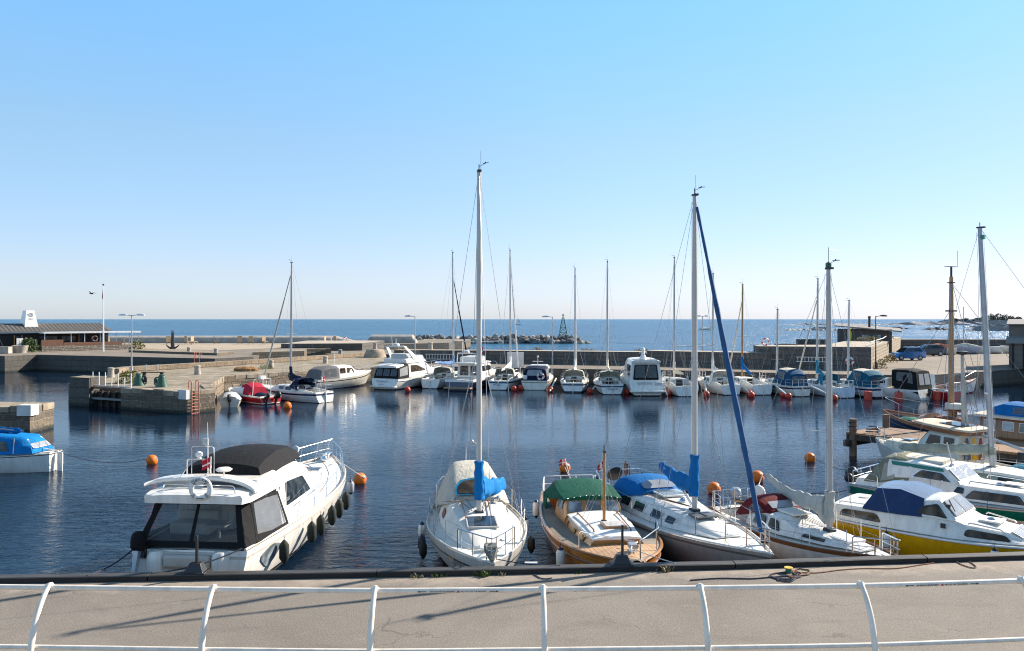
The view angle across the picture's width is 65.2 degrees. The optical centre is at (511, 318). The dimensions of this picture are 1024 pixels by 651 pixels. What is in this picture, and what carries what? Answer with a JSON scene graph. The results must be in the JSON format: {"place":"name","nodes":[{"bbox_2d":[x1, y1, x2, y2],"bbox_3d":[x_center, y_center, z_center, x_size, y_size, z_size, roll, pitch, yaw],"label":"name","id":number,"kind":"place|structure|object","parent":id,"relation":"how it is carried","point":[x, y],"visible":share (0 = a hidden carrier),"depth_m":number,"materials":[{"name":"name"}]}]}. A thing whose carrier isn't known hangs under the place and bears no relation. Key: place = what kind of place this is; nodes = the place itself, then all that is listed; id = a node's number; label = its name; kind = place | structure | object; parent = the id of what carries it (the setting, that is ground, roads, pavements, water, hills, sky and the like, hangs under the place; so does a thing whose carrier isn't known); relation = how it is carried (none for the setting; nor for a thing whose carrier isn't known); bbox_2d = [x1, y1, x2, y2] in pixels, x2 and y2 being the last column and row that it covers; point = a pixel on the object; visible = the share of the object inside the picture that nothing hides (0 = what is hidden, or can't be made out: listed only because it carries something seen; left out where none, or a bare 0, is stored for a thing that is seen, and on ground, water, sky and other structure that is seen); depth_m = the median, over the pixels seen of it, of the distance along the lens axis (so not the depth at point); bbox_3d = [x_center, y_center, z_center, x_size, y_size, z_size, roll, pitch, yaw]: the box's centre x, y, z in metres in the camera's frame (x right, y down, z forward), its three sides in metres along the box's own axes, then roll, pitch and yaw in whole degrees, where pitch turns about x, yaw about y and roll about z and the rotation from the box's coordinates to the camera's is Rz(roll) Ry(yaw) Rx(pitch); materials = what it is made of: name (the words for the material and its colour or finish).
{"place":"outdoors","nodes":[
{"label":"outdoors","id":0,"kind":"place"},
{"bbox_2d":[122,343,282,349],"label":"sandy ground","id":1,"kind":"structure","parent":0,"point":[211,346],"depth_m":130.74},
{"bbox_2d":[0,340,455,372],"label":"quay","id":2,"kind":"structure","parent":0,"point":[100,361],"depth_m":98.80,"materials":[{"name":"concrete"}]},
{"bbox_2d":[12,345,28,352],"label":"planter","id":3,"kind":"object","parent":2,"relation":"on","point":[20,348],"visible":0.98,"depth_m":105.42,"materials":[{"name":"concrete"}]},
{"bbox_2d":[21,337,38,351],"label":"shrub","id":4,"kind":"object","parent":2,"relation":"on","point":[30,341],"visible":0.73,"depth_m":108.49,"materials":[{"name":"green plant"}]},
{"bbox_2d":[0,310,140,350],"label":"cafe building","id":5,"kind":"structure","parent":2,"relation":"on","point":[28,326],"depth_m":116.45,"materials":[{"name":"wood"}]},
{"bbox_2d":[41,340,121,345],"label":"terrace fence","id":6,"kind":"object","parent":2,"relation":"on","point":[51,342],"visible":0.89,"depth_m":113.10,"materials":[{"name":"brown wood"}]},
{"bbox_2d":[41,344,130,351],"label":"gabion wall","id":7,"kind":"structure","parent":2,"relation":"on","point":[84,347],"depth_m":113.78,"materials":[{"name":"stone"}]},
{"bbox_2d":[129,349,233,354],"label":"stone terrace","id":8,"kind":"structure","parent":2,"relation":"on","point":[168,351],"depth_m":103.88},
{"bbox_2d":[252,349,306,358],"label":"stone terrace","id":9,"kind":"structure","parent":2,"relation":"on","point":[263,354],"depth_m":102.16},
{"bbox_2d":[281,341,383,350],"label":"stone terrace","id":10,"kind":"structure","parent":2,"relation":"on","point":[350,345],"depth_m":125.13,"materials":[{"name":"stone"}]},
{"bbox_2d":[367,335,417,342],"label":"sea wall","id":11,"kind":"structure","parent":2,"relation":"on","point":[399,338],"depth_m":149.45,"materials":[{"name":"concrete"}]},
{"bbox_2d":[108,336,355,342],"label":"sea wall","id":12,"kind":"structure","parent":0,"point":[208,339],"depth_m":149.42,"materials":[{"name":"concrete"}]},
{"bbox_2d":[0,319,1008,351],"bbox_3d":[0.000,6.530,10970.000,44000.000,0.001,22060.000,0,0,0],"label":"sea water","id":13,"kind":"structure","parent":0,"point":[631,334],"depth_m":497.55,"materials":[{"name":"liquid"}]},
{"bbox_2d":[424,339,470,349],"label":"pier","id":14,"kind":"structure","parent":13,"relation":"in","point":[457,344],"depth_m":173.03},
{"bbox_2d":[889,321,948,324],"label":"skerry","id":15,"kind":"structure","parent":13,"relation":"in","point":[920,323],"depth_m":892.27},
{"bbox_2d":[961,325,1008,330],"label":"skerry","id":16,"kind":"structure","parent":13,"relation":"in","point":[996,328],"depth_m":439.28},
{"bbox_2d":[0,371,1023,574],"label":"harbour water","id":17,"kind":"structure","parent":0,"point":[77,515],"depth_m":39.85,"materials":[{"name":"blue liquid"}]},
{"bbox_2d":[0,402,53,432],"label":"stone pier","id":18,"kind":"structure","parent":17,"relation":"in","point":[9,417],"depth_m":45.69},
{"bbox_2d":[17,404,38,415],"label":"corner block","id":19,"kind":"structure","parent":18,"relation":"attached to","point":[24,410],"depth_m":45.21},
{"bbox_2d":[0,343,63,472],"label":"sailboat","id":20,"kind":"object","parent":17,"relation":"on","point":[21,451],"visible":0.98,"depth_m":33.83,"materials":[{"name":"metal"}]},
{"bbox_2d":[68,357,385,413],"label":"stone pier","id":21,"kind":"structure","parent":17,"relation":"in","point":[215,383],"depth_m":66.12,"materials":[{"name":"stone"}]},
{"bbox_2d":[69,375,104,406],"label":"gate pillar","id":22,"kind":"structure","parent":21,"relation":"attached to","point":[81,391],"depth_m":59.62,"materials":[{"name":"concrete"}]},
{"bbox_2d":[91,386,123,407],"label":"lock gate","id":23,"kind":"structure","parent":22,"relation":"attached to","point":[102,398],"depth_m":58.95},
{"bbox_2d":[115,369,137,383],"bbox_3d":[-29.916,4.528,62.534,2.091,1.156,2.135,0,0,0],"label":"shrub","id":24,"kind":"object","parent":21,"relation":"on","point":[125,375],"visible":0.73,"depth_m":62.23,"materials":[{"name":"green plant"}]},
{"bbox_2d":[132,373,146,385],"bbox_3d":[-28.045,4.540,60.150,0.918,0.920,0.918,0,0,42],"label":"capstan","id":25,"kind":"object","parent":21,"relation":"on","point":[139,380],"visible":1,"depth_m":59.91,"materials":[{"name":"green metal"}]},
{"bbox_2d":[154,375,168,387],"bbox_3d":[-25.735,4.540,58.824,0.918,0.920,0.918,0,0,42],"label":"capstan","id":26,"kind":"object","parent":21,"relation":"on","point":[160,381],"visible":1,"depth_m":58.59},
{"bbox_2d":[188,380,198,413],"bbox_3d":[-21.978,5.408,55.231,0.418,2.384,0.619,0,0,34],"label":"quay ladder","id":27,"kind":"object","parent":21,"relation":"attached to","point":[194,396],"visible":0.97,"depth_m":55.10,"materials":[{"name":"metal"}]},
{"bbox_2d":[114,352,364,373],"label":"pier parapet","id":28,"kind":"structure","parent":21,"relation":"on","point":[117,370],"depth_m":85.20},
{"bbox_2d":[364,349,385,357],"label":"bollard plinth","id":29,"kind":"structure","parent":21,"relation":"on","point":[374,353],"depth_m":103.42,"materials":[{"name":"concrete"}]},
{"bbox_2d":[219,392,241,407],"bbox_3d":[-21.176,6.150,60.280,1.572,1.400,3.980,0,0,-15],"label":"dinghy","id":30,"kind":"object","parent":17,"relation":"on","point":[230,399],"visible":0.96,"depth_m":58.99,"materials":[{"name":"white plastic"}]},
{"bbox_2d":[130,422,346,572],"bbox_3d":[-7.006,4.700,23.377,3.250,4.300,11.785,0,0,4],"label":"flybridge yacht","id":31,"kind":"object","parent":17,"relation":"on","point":[261,503],"visible":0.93,"depth_m":19.67,"materials":[{"name":"white plastic"}]},
{"bbox_2d":[189,477,212,500],"bbox_3d":[-7.156,3.900,18.391,0.554,0.554,0.119,0,0,0],"label":"lifebuoy","id":32,"kind":"object","parent":31,"relation":"hanging from","point":[204,480],"visible":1,"depth_m":18.35,"materials":[{"name":"white"}]},
{"bbox_2d":[261,542,279,565],"bbox_3d":[-5.893,5.742,19.510,0.130,0.517,1.118,0,0,9],"label":"hull window","id":33,"kind":"structure","parent":31,"relation":"in","point":[271,552],"depth_m":19.46,"materials":[{"name":"grey glass"}]},
{"bbox_2d":[279,540,288,562],"bbox_3d":[-5.634,5.699,19.783,0.250,0.680,0.250,0,0,0],"label":"fender","id":34,"kind":"object","parent":31,"relation":"hanging from","point":[284,551],"visible":1,"depth_m":19.70,"materials":[{"name":"rubber"}]},
{"bbox_2d":[286,475,309,504],"bbox_3d":[-5.908,4.604,21.975,0.142,0.606,2.222,0,0,1],"label":"window","id":35,"kind":"structure","parent":31,"relation":"in","point":[296,487],"depth_m":21.82,"materials":[{"name":"grey glass"}]},
{"bbox_2d":[307,521,315,542],"bbox_3d":[-5.392,5.690,21.551,0.250,0.680,0.250,0,0,0],"label":"fender","id":36,"kind":"object","parent":31,"relation":"hanging from","point":[311,532],"visible":1,"depth_m":21.46,"materials":[{"name":"rubber"}]},
{"bbox_2d":[316,514,324,535],"bbox_3d":[-5.316,5.680,22.247,0.250,0.680,0.250,0,0,0],"label":"fender","id":37,"kind":"object","parent":31,"relation":"hanging from","point":[320,524],"visible":1,"depth_m":22.15,"materials":[{"name":"rubber"}]},
{"bbox_2d":[328,505,335,525],"bbox_3d":[-5.229,5.658,23.242,0.250,0.680,0.250,0,0,0],"label":"fender","id":38,"kind":"object","parent":31,"relation":"hanging from","point":[331,515],"visible":1,"depth_m":23.15,"materials":[{"name":"rubber"}]},
{"bbox_2d":[335,496,342,517],"bbox_3d":[-5.180,5.637,23.989,0.250,0.680,0.250,0,0,0],"label":"fender","id":39,"kind":"object","parent":31,"relation":"hanging from","point":[339,507],"visible":0.98,"depth_m":23.90,"materials":[{"name":"rubber"}]},
{"bbox_2d":[342,491,349,509],"bbox_3d":[-5.164,5.606,24.888,0.250,0.680,0.250,0,0,0],"label":"fender","id":40,"kind":"object","parent":31,"relation":"hanging from","point":[346,500],"visible":0.96,"depth_m":24.79,"materials":[{"name":"rubber"}]},
{"bbox_2d":[229,375,280,404],"bbox_3d":[-20.330,5.612,62.587,6.655,2.475,2.100,0,0,39],"label":"motorboat","id":41,"kind":"object","parent":17,"relation":"on","point":[252,392],"visible":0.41,"depth_m":61.58,"materials":[{"name":"red fabric"}]},
{"bbox_2d":[261,260,333,402],"bbox_3d":[-17.646,0.875,64.427,7.938,11.950,2.599,0,0,35],"label":"sailboat","id":42,"kind":"object","parent":17,"relation":"on","point":[301,389],"visible":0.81,"depth_m":63.74,"materials":[{"name":"white plastic"}]},
{"bbox_2d":[306,357,370,389],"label":"cabin cruiser","id":43,"kind":"object","parent":17,"relation":"on","point":[340,376],"visible":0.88,"depth_m":74.80,"materials":[{"name":"white plastic"}]},
{"bbox_2d":[370,336,440,389],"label":"flybridge yacht","id":44,"kind":"object","parent":17,"relation":"on","point":[397,371],"visible":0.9,"depth_m":74.85,"materials":[{"name":"white plastic"}]},
{"bbox_2d":[421,252,467,388],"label":"sailboat","id":45,"kind":"object","parent":17,"relation":"on","point":[438,378],"visible":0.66,"depth_m":77.76,"materials":[{"name":"white plastic"}]},
{"bbox_2d":[443,343,497,390],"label":"motor yacht","id":46,"kind":"object","parent":17,"relation":"on","point":[460,381],"visible":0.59,"depth_m":74.92,"materials":[{"name":"white plastic"}]},
{"bbox_2d":[426,162,526,566],"bbox_3d":[-0.928,1.200,21.579,2.723,11.300,8.300,0,0,-7],"label":"sailboat","id":47,"kind":"object","parent":17,"relation":"on","point":[475,517],"visible":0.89,"depth_m":21.05,"materials":[{"name":"plastic"}]},
{"bbox_2d":[419,540,426,558],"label":"fender","id":48,"kind":"object","parent":47,"relation":"hanging from","point":[423,549],"visible":1,"depth_m":21.28,"materials":[{"name":"black rubber"}]},
{"bbox_2d":[458,479,474,493],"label":"hood window","id":49,"kind":"structure","parent":47,"relation":"in","point":[467,486],"depth_m":22.34,"materials":[{"name":"brown plastic"}]},
{"bbox_2d":[527,525,534,553],"bbox_3d":[0.525,6.015,21.860,0.210,0.780,0.210,0,0,0],"label":"fender","id":50,"kind":"object","parent":47,"relation":"hanging from","point":[531,544],"visible":1,"depth_m":21.79,"materials":[{"name":"black rubber"}]},
{"bbox_2d":[489,244,522,389],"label":"sailboat","id":51,"kind":"object","parent":17,"relation":"on","point":[498,381],"visible":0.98,"depth_m":76.56,"materials":[{"name":"white plastic"}]},
{"bbox_2d":[521,356,553,389],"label":"cabin cruiser","id":52,"kind":"object","parent":17,"relation":"on","point":[530,381],"visible":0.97,"depth_m":73.45,"materials":[{"name":"white plastic"}]},
{"bbox_2d":[560,263,588,392],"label":"sailboat","id":53,"kind":"object","parent":17,"relation":"on","point":[574,380],"visible":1,"depth_m":73.43,"materials":[{"name":"white plastic"}]},
{"bbox_2d":[539,445,662,563],"bbox_3d":[2.326,5.095,22.268,2.866,3.510,8.657,0,0,-7],"label":"wooden boat","id":54,"kind":"object","parent":17,"relation":"on","point":[583,520],"visible":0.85,"depth_m":21.25,"materials":[{"name":"brown wood"}]},
{"bbox_2d":[556,542,564,564],"bbox_3d":[1.215,5.923,19.985,0.230,0.680,0.230,0,0,0],"label":"fender","id":55,"kind":"object","parent":54,"relation":"hanging from","point":[560,555],"visible":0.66,"depth_m":19.89,"materials":[{"name":"plastic"}]},
{"bbox_2d":[593,259,623,394],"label":"sailboat","id":56,"kind":"object","parent":17,"relation":"on","point":[608,381],"visible":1,"depth_m":71.50,"materials":[{"name":"white plastic"}]},
{"bbox_2d":[620,347,665,395],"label":"motor cruiser","id":57,"kind":"object","parent":17,"relation":"on","point":[633,374],"visible":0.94,"depth_m":68.06,"materials":[{"name":"white plastic"}]},
{"bbox_2d":[662,255,698,396],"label":"sailboat","id":58,"kind":"object","parent":17,"relation":"on","point":[676,385],"visible":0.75,"depth_m":69.82,"materials":[{"name":"white plastic"}]},
{"bbox_2d":[595,186,774,561],"bbox_3d":[4.671,1.475,22.496,2.749,10.750,8.964,0,0,-17],"label":"sailboat","id":59,"kind":"object","parent":17,"relation":"on","point":[691,527],"visible":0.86,"depth_m":21.51,"materials":[{"name":"white paint"}]},
{"bbox_2d":[642,479,675,487],"bbox_3d":[4.317,4.871,23.688,1.059,0.158,0.397,0,0,-17],"label":"hood window","id":60,"kind":"structure","parent":59,"relation":"in","point":[648,483],"depth_m":23.67,"materials":[{"name":"clear plastic"}]},
{"bbox_2d":[698,273,740,394],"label":"sailboat","id":61,"kind":"object","parent":17,"relation":"on","point":[720,379],"visible":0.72,"depth_m":70.77,"materials":[{"name":"white plastic"}]},
{"bbox_2d":[730,282,771,394],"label":"sailboat","id":62,"kind":"object","parent":17,"relation":"on","point":[756,386],"visible":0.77,"depth_m":70.88,"materials":[{"name":"white plastic"}]},
{"bbox_2d":[759,303,809,396],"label":"sailboat","id":63,"kind":"object","parent":17,"relation":"on","point":[793,382],"visible":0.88,"depth_m":67.80,"materials":[{"name":"white plastic"}]},
{"bbox_2d":[709,247,899,558],"bbox_3d":[7.723,2.500,21.641,2.210,8.700,7.009,0,0,-21],"label":"sailboat","id":64,"kind":"object","parent":17,"relation":"on","point":[796,531],"visible":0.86,"depth_m":20.61,"materials":[{"name":"white plastic"}]},
{"bbox_2d":[768,499,796,507],"bbox_3d":[7.503,5.132,22.223,0.840,0.131,0.255,0,0,-21],"label":"hood window","id":65,"kind":"structure","parent":64,"relation":"in","point":[780,503],"depth_m":22.22,"materials":[{"name":"clear plastic"}]},
{"bbox_2d":[799,278,854,397],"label":"sailboat","id":66,"kind":"object","parent":17,"relation":"on","point":[845,391],"visible":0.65,"depth_m":68.26,"materials":[{"name":"white plastic"}]},
{"bbox_2d":[833,298,886,397],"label":"sailboat","id":67,"kind":"object","parent":17,"relation":"on","point":[867,379],"visible":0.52,"depth_m":66.70,"materials":[{"name":"white plastic"}]},
{"bbox_2d":[879,368,933,400],"bbox_3d":[31.454,5.425,66.531,2.600,2.850,7.100,0,0,-36],"label":"cabin cruiser","id":68,"kind":"object","parent":17,"relation":"on","point":[917,384],"visible":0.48,"depth_m":64.38,"materials":[{"name":"white plastic"}]},
{"bbox_2d":[896,372,912,383],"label":"canopy window","id":69,"kind":"structure","parent":68,"relation":"in","point":[899,375],"depth_m":64.57,"materials":[{"name":"plastic"}]},
{"bbox_2d":[825,480,1023,554],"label":"cabin cruiser","id":70,"kind":"object","parent":17,"relation":"on","point":[924,518],"visible":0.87,"depth_m":21.12,"materials":[{"name":"white paint"}]},
{"bbox_2d":[840,509,879,521],"bbox_3d":[9.609,5.412,22.108,0.063,0.229,1.124,0,0,-43],"label":"window","id":71,"kind":"structure","parent":70,"relation":"in","point":[869,516],"depth_m":22.06,"materials":[{"name":"grey glass"}]},
{"bbox_2d":[917,504,946,518],"bbox_3d":[11.020,5.003,20.954,0.713,0.308,0.181,0,0,42],"label":"window","id":72,"kind":"structure","parent":70,"relation":"in","point":[934,509],"depth_m":20.94,"materials":[{"name":"brown glass"}]},
{"bbox_2d":[964,530,1010,541],"bbox_3d":[11.934,5.445,20.100,1.004,0.185,0.111,0,0,33],"label":"window","id":73,"kind":"structure","parent":70,"relation":"in","point":[968,533],"depth_m":20.11,"materials":[{"name":"brown glass"}]},
{"bbox_2d":[843,414,1023,462],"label":"timber jetty","id":74,"kind":"object","parent":17,"relation":"in","point":[855,436],"visible":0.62,"depth_m":37.72,"materials":[{"name":"brown wood"}]},
{"bbox_2d":[844,442,1023,524],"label":"cabin cruiser","id":75,"kind":"object","parent":17,"relation":"on","point":[969,484],"visible":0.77,"depth_m":25.35,"materials":[{"name":"plastic"}]},
{"bbox_2d":[881,463,894,479],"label":"tent window","id":76,"kind":"structure","parent":75,"relation":"in","point":[884,476],"depth_m":26.41,"materials":[{"name":"beige plastic"}]},
{"bbox_2d":[912,469,950,482],"bbox_3d":[13.312,4.959,25.361,0.105,0.290,1.157,0,0,-44],"label":"window","id":77,"kind":"structure","parent":75,"relation":"in","point":[926,474],"depth_m":25.36,"materials":[{"name":"grey glass"}]},
{"bbox_2d":[964,490,1023,505],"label":"window","id":78,"kind":"structure","parent":75,"relation":"in","point":[976,495],"depth_m":23.97,"materials":[{"name":"brown glass"}]},
{"bbox_2d":[930,374,960,400],"bbox_3d":[33.900,5.700,66.700,2.400,2.300,6.177,0,0,-29],"label":"work boat","id":79,"kind":"object","parent":17,"relation":"on","point":[957,394],"visible":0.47,"depth_m":64.26,"materials":[{"name":"red plastic"}]},
{"bbox_2d":[875,350,1023,469],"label":"fishing boat","id":80,"kind":"object","parent":17,"relation":"on","point":[943,431],"visible":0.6,"depth_m":31.17,"materials":[{"name":"plastic"}]},
{"bbox_2d":[882,251,1023,461],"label":"wooden cutter","id":81,"kind":"object","parent":17,"relation":"on","point":[1008,417],"visible":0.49,"depth_m":39.35,"materials":[{"name":"brown wood"}]},
{"bbox_2d":[936,370,975,392],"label":"small motorboat","id":82,"kind":"object","parent":17,"relation":"on","point":[957,386],"visible":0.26,"depth_m":70.20,"materials":[{"name":"white plastic"}]},
{"bbox_2d":[899,222,1023,482],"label":"sailboat","id":83,"kind":"object","parent":17,"relation":"on","point":[984,471],"visible":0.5,"depth_m":28.15,"materials":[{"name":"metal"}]},
{"bbox_2d":[0,560,1023,650],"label":"quay pavement","id":84,"kind":"structure","parent":0,"point":[414,620],"depth_m":14.94,"materials":[{"name":"concrete"}]},
{"bbox_2d":[0,572,151,583],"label":"kerb beam","id":85,"kind":"structure","parent":84,"relation":"on","point":[70,578],"depth_m":16.71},
{"bbox_2d":[148,568,377,581],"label":"kerb beam","id":86,"kind":"structure","parent":84,"relation":"on","point":[275,574],"depth_m":16.92,"materials":[{"name":"wood"}]},
{"bbox_2d":[181,535,209,574],"bbox_3d":[-6.727,4.995,17.004,0.500,0.770,0.360,0,0,0],"label":"mooring post","id":87,"kind":"object","parent":86,"relation":"on","point":[196,567],"visible":1,"depth_m":16.93,"materials":[{"name":"grey metal"}]},
{"bbox_2d":[0,576,1023,650],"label":"railing","id":88,"kind":"object","parent":84,"relation":"on","point":[544,589],"visible":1,"depth_m":12.94,"materials":[{"name":"metal"}]},
{"bbox_2d":[377,561,734,577],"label":"kerb beam","id":89,"kind":"structure","parent":84,"relation":"on","point":[553,569],"depth_m":17.32,"materials":[{"name":"wood"}]},
{"bbox_2d":[609,525,633,565],"bbox_3d":[2.408,4.960,17.583,0.500,0.840,0.360,0,0,0],"label":"mooring post","id":90,"kind":"object","parent":89,"relation":"on","point":[620,559],"visible":1,"depth_m":17.52,"materials":[{"name":"grey metal"}]},
{"bbox_2d":[690,571,801,581],"bbox_3d":[5.003,5.483,16.805,2.463,0.024,0.626,0,0,-14],"label":"rope","id":91,"kind":"object","parent":84,"relation":"on","point":[791,579],"visible":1,"depth_m":16.90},
{"bbox_2d":[733,555,926,568],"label":"kerb beam","id":92,"kind":"structure","parent":84,"relation":"on","point":[829,561],"depth_m":17.85,"materials":[{"name":"wood"}]},
{"bbox_2d":[786,562,933,577],"bbox_3d":[7.665,5.486,17.626,3.728,0.019,0.445,0,0,-14],"label":"rope","id":93,"kind":"object","parent":84,"relation":"on","point":[854,568],"visible":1,"depth_m":17.56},
{"bbox_2d":[923,551,1023,562],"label":"kerb beam","id":94,"kind":"structure","parent":84,"relation":"on","point":[968,557],"depth_m":18.20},
{"bbox_2d":[0,0,1023,318],"label":"sky","id":95,"kind":"structure","parent":0,"point":[175,157],"materials":[{"name":"blue"}]},
{"bbox_2d":[370,352,1023,387],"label":"quay","id":96,"kind":"structure","parent":0,"point":[1003,373],"depth_m":80.47,"materials":[{"name":"concrete"}]},
{"bbox_2d":[507,352,523,367],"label":"white cabinet","id":97,"kind":"object","parent":96,"relation":"on","point":[514,359],"visible":0.86,"depth_m":81.80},
{"bbox_2d":[394,349,645,364],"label":"breakwater wall","id":98,"kind":"structure","parent":96,"relation":"on","point":[559,357],"depth_m":88.71,"materials":[{"name":"stone"}]},
{"bbox_2d":[646,350,770,368],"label":"breakwater wall","id":99,"kind":"structure","parent":96,"relation":"on","point":[756,359],"depth_m":82.78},
{"bbox_2d":[753,337,900,369],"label":"breakwater wall","id":100,"kind":"structure","parent":96,"relation":"on","point":[861,356],"depth_m":80.06,"materials":[{"name":"concrete"}]},
{"bbox_2d":[774,339,832,344],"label":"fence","id":101,"kind":"object","parent":100,"relation":"on","point":[809,341],"visible":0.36,"depth_m":99.18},
{"bbox_2d":[835,316,901,352],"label":"harbour shed","id":102,"kind":"structure","parent":100,"relation":"on","point":[865,331],"depth_m":101.95,"materials":[{"name":"black wood"}]},
{"bbox_2d":[888,346,925,360],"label":"parked car","id":103,"kind":"object","parent":96,"relation":"on","point":[908,352],"visible":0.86,"depth_m":96.45,"materials":[{"name":"blue metal"}]},
{"bbox_2d":[919,344,946,355],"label":"parked car","id":104,"kind":"object","parent":96,"relation":"on","point":[934,349],"visible":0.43,"depth_m":107.84,"materials":[{"name":"grey metal"}]},
{"bbox_2d":[954,307,979,353],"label":"beached boat","id":105,"kind":"object","parent":96,"relation":"on","point":[973,349],"visible":0.69,"depth_m":113.79,"materials":[{"name":"white plastic"}]},
{"bbox_2d":[1006,319,1023,368],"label":"shed","id":106,"kind":"object","parent":96,"relation":"on","point":[1015,339],"visible":1,"depth_m":80.78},
{"bbox_2d":[901,339,1008,346],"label":"breakwater wall","id":107,"kind":"structure","parent":0,"point":[920,342],"depth_m":123.80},
{"bbox_2d":[937,319,1007,324],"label":"island terrain","id":108,"kind":"structure","parent":0,"point":[976,322],"depth_m":881.00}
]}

